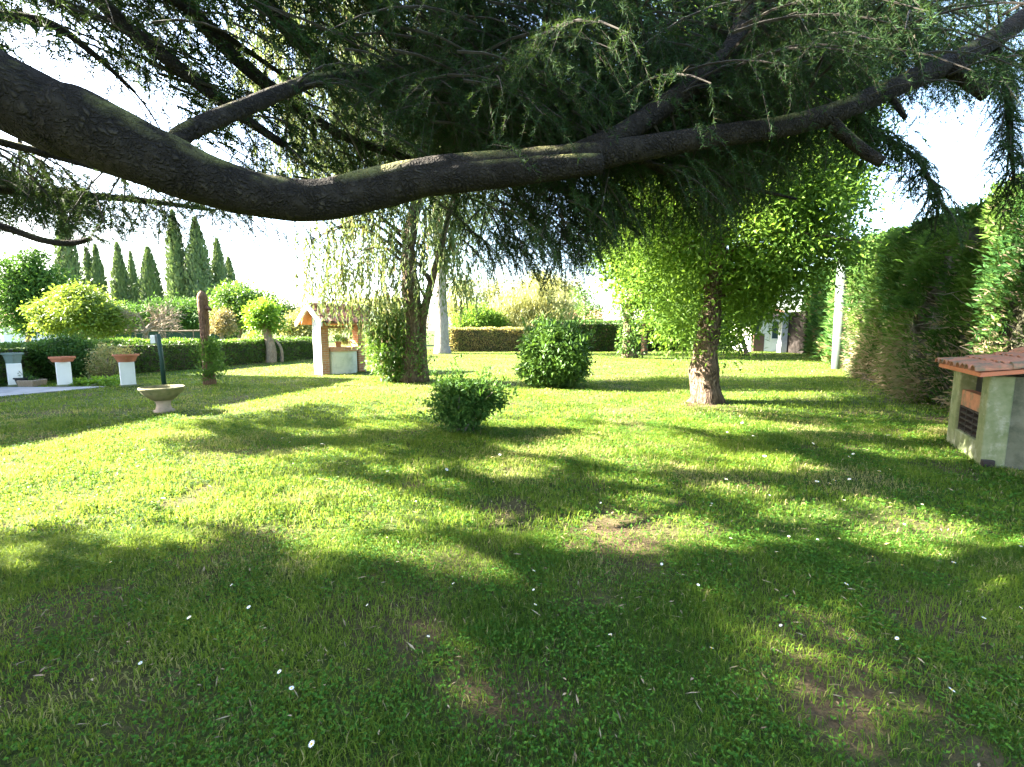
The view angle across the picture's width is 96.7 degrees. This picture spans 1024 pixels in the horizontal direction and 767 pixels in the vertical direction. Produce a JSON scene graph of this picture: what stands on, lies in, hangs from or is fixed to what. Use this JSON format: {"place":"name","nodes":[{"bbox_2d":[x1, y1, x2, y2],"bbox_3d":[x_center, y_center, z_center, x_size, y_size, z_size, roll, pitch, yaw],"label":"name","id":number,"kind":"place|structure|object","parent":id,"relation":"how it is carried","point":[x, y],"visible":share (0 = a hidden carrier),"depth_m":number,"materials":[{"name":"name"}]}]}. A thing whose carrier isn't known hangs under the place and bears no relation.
{"place":"outdoors","nodes":[
{"label":"outdoors","id":0,"kind":"place"},
{"bbox_2d":[0,386,103,396],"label":"paved path","id":1,"kind":"structure","parent":0,"point":[9,391],"depth_m":11.35,"materials":[{"name":"grey concrete"}]},
{"bbox_2d":[0,331,1023,766],"bbox_3d":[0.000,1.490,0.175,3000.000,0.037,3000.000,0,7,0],"label":"ground","id":2,"kind":"structure","parent":0,"point":[864,693],"depth_m":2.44,"materials":[{"name":"plant"}]},
{"bbox_2d":[6,363,22,386],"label":"white pillar","id":3,"kind":"structure","parent":2,"relation":"on","point":[13,370],"depth_m":12.06,"materials":[{"name":"concrete"}]},
{"bbox_2d":[0,352,23,363],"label":"square pot","id":4,"kind":"object","parent":3,"relation":"on","point":[12,357],"visible":0.99,"depth_m":12.02,"materials":[{"name":"grey plastic"}]},
{"bbox_2d":[13,369,32,384],"bbox_3d":[-13.187,-0.173,12.257,0.444,0.484,0.420,0,7,0],"label":"plant tub","id":5,"kind":"object","parent":2,"relation":"on","point":[24,377],"visible":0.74,"depth_m":12.18,"materials":[{"name":"plastic"}]},
{"bbox_2d":[16,375,46,386],"bbox_3d":[-12.905,-0.084,12.236,0.457,0.312,0.456,-1,7,-6],"label":"stone trough","id":6,"kind":"object","parent":2,"relation":"on","point":[33,382],"visible":0.96,"depth_m":12.08,"materials":[{"name":"grey stone"}]},
{"bbox_2d":[0,314,68,342],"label":"white cottage","id":7,"kind":"structure","parent":2,"relation":"on","point":[6,337],"depth_m":40.34,"materials":[{"name":"paint"}]},
{"bbox_2d":[0,243,83,341],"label":"dark tree","id":8,"kind":"object","parent":2,"relation":"on","point":[19,276],"visible":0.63,"depth_m":29.74,"materials":[{"name":"green plant"}]},
{"bbox_2d":[55,362,73,386],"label":"white pillar","id":9,"kind":"structure","parent":2,"relation":"on","point":[64,374],"depth_m":12.07,"materials":[{"name":"concrete"}]},
{"bbox_2d":[48,356,75,361],"bbox_3d":[-11.978,-0.649,12.122,0.420,0.140,0.420,0,7,0],"label":"dish planter","id":10,"kind":"object","parent":9,"relation":"on","point":[62,359],"visible":1,"depth_m":11.98,"materials":[{"name":"ceramic"}]},
{"bbox_2d":[16,319,120,380],"bbox_3d":[-13.424,-0.988,13.743,2.508,1.914,2.041,0,7,0],"label":"round bush","id":11,"kind":"object","parent":2,"relation":"on","point":[77,349],"visible":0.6,"depth_m":13.48,"materials":[{"name":"green plant"}]},
{"bbox_2d":[52,220,91,339],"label":"cypress tree","id":12,"kind":"object","parent":2,"relation":"on","point":[72,260],"visible":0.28,"depth_m":53.22,"materials":[{"name":"green plant"}]},
{"bbox_2d":[15,275,141,340],"bbox_3d":[-23.382,-3.583,24.863,5.396,4.559,4.300,3,8,27],"label":"yellow tree","id":13,"kind":"object","parent":2,"relation":"on","point":[76,303],"visible":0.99,"depth_m":24.06,"materials":[{"name":"green plant"}]},
{"bbox_2d":[81,246,96,338],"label":"cypress tree","id":14,"kind":"object","parent":2,"relation":"on","point":[86,271],"visible":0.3,"depth_m":60.24,"materials":[{"name":"green plant"}]},
{"bbox_2d":[69,373,119,386],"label":"ground plant","id":15,"kind":"object","parent":2,"relation":"on","point":[102,381],"visible":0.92,"depth_m":12.30,"materials":[{"name":"green plant"}]},
{"bbox_2d":[88,242,110,338],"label":"cypress tree","id":16,"kind":"object","parent":2,"relation":"on","point":[97,274],"visible":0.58,"depth_m":60.30,"materials":[{"name":"green plant"}]},
{"bbox_2d":[81,335,125,378],"bbox_3d":[-12.000,-0.718,13.415,1.226,1.400,1.101,0,7,0],"label":"thin shrub","id":17,"kind":"object","parent":2,"relation":"on","point":[106,363],"visible":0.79,"depth_m":13.32,"materials":[{"name":"green plant"}]},
{"bbox_2d":[108,242,135,308],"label":"cypress tree","id":18,"kind":"object","parent":2,"relation":"on","point":[120,281],"visible":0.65,"depth_m":58.29,"materials":[{"name":"green plant"}]},
{"bbox_2d":[118,362,137,386],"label":"white pillar","id":19,"kind":"structure","parent":2,"relation":"on","point":[127,374],"depth_m":12.05,"materials":[{"name":"concrete"}]},
{"bbox_2d":[109,344,141,361],"bbox_3d":[-10.283,-0.832,12.100,0.659,0.510,0.563,4,8,32],"label":"bowl planter","id":20,"kind":"object","parent":19,"relation":"on","point":[124,357],"visible":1,"depth_m":12.02,"materials":[{"name":"ceramic"}]},
{"bbox_2d":[127,250,139,301],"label":"cypress tree","id":21,"kind":"object","parent":2,"relation":"on","point":[132,270],"visible":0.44,"depth_m":64.34,"materials":[{"name":"green plant"}]},
{"bbox_2d":[109,299,186,344],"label":"bare tree","id":22,"kind":"object","parent":2,"relation":"on","point":[149,327],"visible":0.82,"depth_m":25.91,"materials":[{"name":"brown plant"}]},
{"bbox_2d":[135,245,164,312],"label":"cypress tree","id":23,"kind":"object","parent":2,"relation":"on","point":[149,283],"visible":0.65,"depth_m":58.14,"materials":[{"name":"green plant"}]},
{"bbox_2d":[92,291,214,330],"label":"dark tree","id":24,"kind":"object","parent":2,"relation":"on","point":[188,310],"visible":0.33,"depth_m":42.62,"materials":[{"name":"green plant"}]},
{"bbox_2d":[0,336,313,385],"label":"hedge","id":25,"kind":"object","parent":2,"relation":"on","point":[179,354],"visible":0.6,"depth_m":17.25,"materials":[{"name":"green plant"}]},
{"bbox_2d":[150,334,165,384],"bbox_3d":[-9.476,-0.626,12.203,0.284,1.396,0.110,0,7,0],"label":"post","id":26,"kind":"object","parent":2,"relation":"on","point":[155,338],"visible":0.88,"depth_m":12.15,"materials":[{"name":"metal"}]},
{"bbox_2d":[137,385,184,412],"bbox_3d":[-6.357,0.295,8.292,0.690,0.480,0.690,0,7,0],"label":"stone urn","id":27,"kind":"object","parent":2,"relation":"on","point":[162,397],"visible":0.97,"depth_m":8.18,"materials":[{"name":"beige stone"}]},
{"bbox_2d":[104,330,219,345],"bbox_3d":[-21.967,-2.648,28.886,5.933,1.520,0.125,-4,8,-30],"label":"net fence","id":28,"kind":"object","parent":2,"relation":"on","point":[191,334],"visible":0.14,"depth_m":28.99,"materials":[{"name":"green metal"}]},
{"bbox_2d":[162,208,188,303],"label":"cypress tree","id":29,"kind":"object","parent":2,"relation":"on","point":[174,276],"visible":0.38,"depth_m":55.82,"materials":[{"name":"green plant"}]},
{"bbox_2d":[182,216,217,331],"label":"cypress tree","id":30,"kind":"object","parent":2,"relation":"on","point":[198,279],"visible":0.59,"depth_m":55.81,"materials":[{"name":"green plant"}]},
{"bbox_2d":[187,291,231,385],"bbox_3d":[-8.168,-1.185,12.261,1.086,2.598,0.783,-4,8,-33],"label":"cut trunk","id":31,"kind":"object","parent":2,"relation":"on","point":[209,348],"visible":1,"depth_m":12.26,"materials":[{"name":"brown plant"}]},
{"bbox_2d":[210,237,232,338],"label":"cypress tree","id":32,"kind":"object","parent":2,"relation":"on","point":[219,270],"visible":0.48,"depth_m":58.11,"materials":[{"name":"green plant"}]},
{"bbox_2d":[209,306,240,339],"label":"rusty tree","id":33,"kind":"object","parent":2,"relation":"on","point":[222,324],"visible":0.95,"depth_m":28.61,"materials":[{"name":"beige plant"}]},
{"bbox_2d":[225,256,242,338],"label":"cypress tree","id":34,"kind":"object","parent":2,"relation":"on","point":[230,269],"visible":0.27,"depth_m":60.38,"materials":[{"name":"green plant"}]},
{"bbox_2d":[190,277,303,337],"bbox_3d":[-20.959,-5.793,37.636,10.304,5.997,5.486,0,7,0],"label":"spreading tree","id":35,"kind":"object","parent":2,"relation":"on","point":[235,298],"visible":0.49,"depth_m":36.61,"materials":[{"name":"green plant"}]},
{"bbox_2d":[238,294,290,362],"bbox_3d":[-11.230,-2.511,21.005,2.490,3.256,1.877,0,7,0],"label":"pollard tree","id":36,"kind":"object","parent":2,"relation":"on","point":[261,317],"visible":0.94,"depth_m":20.80,"materials":[{"name":"green plant"}]},
{"bbox_2d":[273,304,331,337],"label":"lime shrub tree","id":37,"kind":"object","parent":2,"relation":"on","point":[304,330],"visible":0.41,"depth_m":35.29,"materials":[{"name":"yellow plant"}]},
{"bbox_2d":[308,740,315,748],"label":"daisy","id":38,"kind":"object","parent":2,"relation":"on","point":[310,744],"visible":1,"depth_m":1.61,"materials":[{"name":"white plant"}]},
{"bbox_2d":[295,302,373,374],"bbox_3d":[-6.023,-1.570,15.921,1.730,2.406,2.264,6,9,39],"label":"garden well","id":39,"kind":"object","parent":2,"relation":"on","point":[328,359],"visible":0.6,"depth_m":15.46,"materials":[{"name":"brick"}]},
{"bbox_2d":[331,334,346,346],"bbox_3d":[-5.903,-1.460,15.447,0.570,0.451,0.419,0,7,0],"label":"flower pot","id":40,"kind":"object","parent":39,"relation":"on","point":[337,342],"visible":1,"depth_m":15.39,"materials":[{"name":"ceramic"}]},
{"bbox_2d":[334,336,350,345],"bbox_3d":[-5.919,-1.528,16.027,0.684,0.464,0.641,-2,7,-20],"label":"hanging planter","id":41,"kind":"object","parent":39,"relation":"hanging from","point":[346,342],"visible":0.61,"depth_m":15.91,"materials":[{"name":"green plastic"}]},
{"bbox_2d":[216,0,508,382],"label":"eucalyptus","id":42,"kind":"object","parent":2,"relation":"on","point":[414,316],"visible":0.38,"depth_m":12.65,"materials":[{"name":"green plant"}]},
{"bbox_2d":[320,291,429,338],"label":"orchard tree","id":43,"kind":"object","parent":2,"relation":"on","point":[333,331],"visible":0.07,"depth_m":43.97,"materials":[{"name":"green plant"}]},
{"bbox_2d":[354,300,419,381],"bbox_3d":[-3.602,-1.317,13.262,1.842,2.754,2.029,-4,8,-32],"label":"sucker shrub","id":44,"kind":"object","parent":2,"relation":"on","point":[387,354],"visible":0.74,"depth_m":12.88,"materials":[{"name":"green plant"}]},
{"bbox_2d":[398,192,510,353],"bbox_3d":[-3.929,-11.424,27.752,10.009,19.440,10.045,3,7,24],"label":"pale trunk tree","id":45,"kind":"object","parent":2,"relation":"on","point":[442,345],"visible":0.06,"depth_m":28.57,"materials":[{"name":"grey plant"}]},
{"bbox_2d":[415,353,518,433],"bbox_3d":[-0.634,0.173,6.762,1.313,1.223,1.051,4,8,28],"label":"shrub","id":46,"kind":"object","parent":2,"relation":"on","point":[461,411],"visible":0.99,"depth_m":6.64,"materials":[{"name":"green plant"}]},
{"bbox_2d":[448,298,512,329],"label":"garden tree","id":47,"kind":"object","parent":2,"relation":"on","point":[486,317],"visible":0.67,"depth_m":38.75,"materials":[{"name":"green plant"}]},
{"bbox_2d":[449,326,522,351],"bbox_3d":[-1.813,-3.132,32.206,5.440,1.905,1.564,-1,7,-6],"label":"brownish hedge","id":48,"kind":"object","parent":2,"relation":"on","point":[484,338],"visible":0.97,"depth_m":31.72,"materials":[{"name":"brown plant"}]},
{"bbox_2d":[0,424,1022,766],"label":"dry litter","id":49,"kind":"object","parent":2,"relation":"on","point":[486,584],"visible":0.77,"depth_m":2.73,"materials":[{"name":"plant"}]},
{"bbox_2d":[0,0,1023,312],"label":"cedar tree","id":50,"kind":"object","parent":2,"relation":"on","point":[530,118],"visible":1,"depth_m":3.81,"materials":[{"name":"green plant"}]},
{"bbox_2d":[0,412,1023,766],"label":"clover patches","id":51,"kind":"object","parent":2,"relation":"on","point":[490,642],"visible":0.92,"depth_m":2.45,"materials":[{"name":"green plant"}]},
{"bbox_2d":[434,269,597,323],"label":"pale garden tree","id":52,"kind":"object","parent":2,"relation":"on","point":[492,291],"visible":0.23,"depth_m":50.51,"materials":[{"name":"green plant"}]},
{"bbox_2d":[482,278,582,340],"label":"bush","id":53,"kind":"object","parent":2,"relation":"on","point":[527,306],"visible":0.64,"depth_m":40.29,"materials":[{"name":"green plant"}]},
{"bbox_2d":[511,308,597,388],"bbox_3d":[1.277,-0.883,12.030,2.302,2.224,2.178,5,8,34],"label":"round shrub","id":54,"kind":"object","parent":2,"relation":"on","point":[555,354],"visible":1,"depth_m":11.67,"materials":[{"name":"green plant"}]},
{"bbox_2d":[569,282,613,323],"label":"lone tree","id":55,"kind":"object","parent":2,"relation":"on","point":[588,308],"visible":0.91,"depth_m":45.22,"materials":[{"name":"green plant"}]},
{"bbox_2d":[531,319,691,351],"bbox_3d":[7.315,-3.435,32.737,12.158,2.476,2.473,-1,7,-10],"label":"back hedge","id":56,"kind":"object","parent":2,"relation":"on","point":[604,335],"visible":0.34,"depth_m":31.91,"materials":[{"name":"green plant"}]},
{"bbox_2d":[571,187,697,357],"bbox_3d":[6.695,-6.511,24.162,7.607,10.556,6.674,0,7,0],"label":"ivy tree","id":57,"kind":"object","parent":2,"relation":"on","point":[629,346],"visible":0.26,"depth_m":24.07,"materials":[{"name":"green plant"}]},
{"bbox_2d":[616,279,688,354],"bbox_3d":[9.049,-5.662,27.313,5.390,8.090,5.312,-4,8,-33],"label":"thin tree","id":58,"kind":"object","parent":2,"relation":"on","point":[644,347],"visible":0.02,"depth_m":27.65,"materials":[{"name":"green plant"}]},
{"bbox_2d":[651,257,730,348],"bbox_3d":[15.501,-7.011,37.569,8.748,8.795,6.747,0,7,0],"label":"hazel tree","id":59,"kind":"object","parent":2,"relation":"on","point":[702,298],"visible":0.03,"depth_m":36.55,"materials":[{"name":"green plant"}]},
{"bbox_2d":[694,249,801,355],"bbox_3d":[15.055,-5.076,28.670,6.053,6.886,10.564,4,8,33],"label":"shade tree","id":60,"kind":"object","parent":2,"relation":"on","point":[744,350],"visible":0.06,"depth_m":26.48,"materials":[{"name":"green plant"}]},
{"bbox_2d":[731,310,783,351],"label":"garden lodge","id":61,"kind":"structure","parent":2,"relation":"on","point":[770,345],"depth_m":31.85,"materials":[{"name":"concrete"}]},
{"bbox_2d":[770,321,778,338],"bbox_3d":[18.464,-3.730,31.752,0.780,1.300,0.080,0,7,0],"label":"window","id":62,"kind":"structure","parent":61,"relation":"in","point":[773,335],"depth_m":31.78,"materials":[{"name":"grey glass"}]},
{"bbox_2d":[590,0,927,404],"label":"box elder","id":63,"kind":"object","parent":2,"relation":"on","point":[762,268],"visible":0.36,"depth_m":8.76,"materials":[{"name":"green plant"}]},
{"bbox_2d":[777,312,790,352],"bbox_3d":[18.067,-3.392,30.354,0.550,2.655,0.550,0,7,0],"label":"white post","id":64,"kind":"object","parent":2,"relation":"on","point":[782,344],"visible":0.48,"depth_m":30.23,"materials":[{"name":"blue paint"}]},
{"bbox_2d":[786,311,808,353],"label":"brown wall","id":65,"kind":"structure","parent":2,"relation":"on","point":[794,343],"depth_m":29.39,"materials":[{"name":"brick"}]},
{"bbox_2d":[796,260,850,364],"bbox_3d":[17.046,-3.901,23.360,3.477,6.051,13.752,4,8,28],"label":"dark tall hedge","id":66,"kind":"object","parent":2,"relation":"on","point":[817,342],"visible":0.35,"depth_m":22.49,"materials":[{"name":"green plant"}]},
{"bbox_2d":[831,201,850,368],"bbox_3d":[12.552,-4.049,17.267,0.625,7.227,0.430,0,7,0],"label":"utility pole","id":67,"kind":"object","parent":2,"relation":"on","point":[837,350],"visible":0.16,"depth_m":17.36,"materials":[{"name":"concrete"}]},
{"bbox_2d":[839,173,1023,412],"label":"tall hedge","id":68,"kind":"object","parent":2,"relation":"on","point":[914,316],"visible":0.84,"depth_m":9.06,"materials":[{"name":"green plant"}]},
{"bbox_2d":[935,347,1023,469],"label":"tiled shed","id":69,"kind":"structure","parent":2,"relation":"on","point":[986,420],"depth_m":5.01,"materials":[{"name":"concrete"}]},
{"bbox_2d":[0,0,1023,330],"label":"sky","id":70,"kind":"structure","parent":0,"point":[956,160],"materials":[{"name":"white"}]},
{"bbox_2d":[568,310,604,320],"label":"house","id":71,"kind":"structure","parent":0,"point":[594,315],"depth_m":62.26,"materials":[{"name":"ceramic"}]}
]}

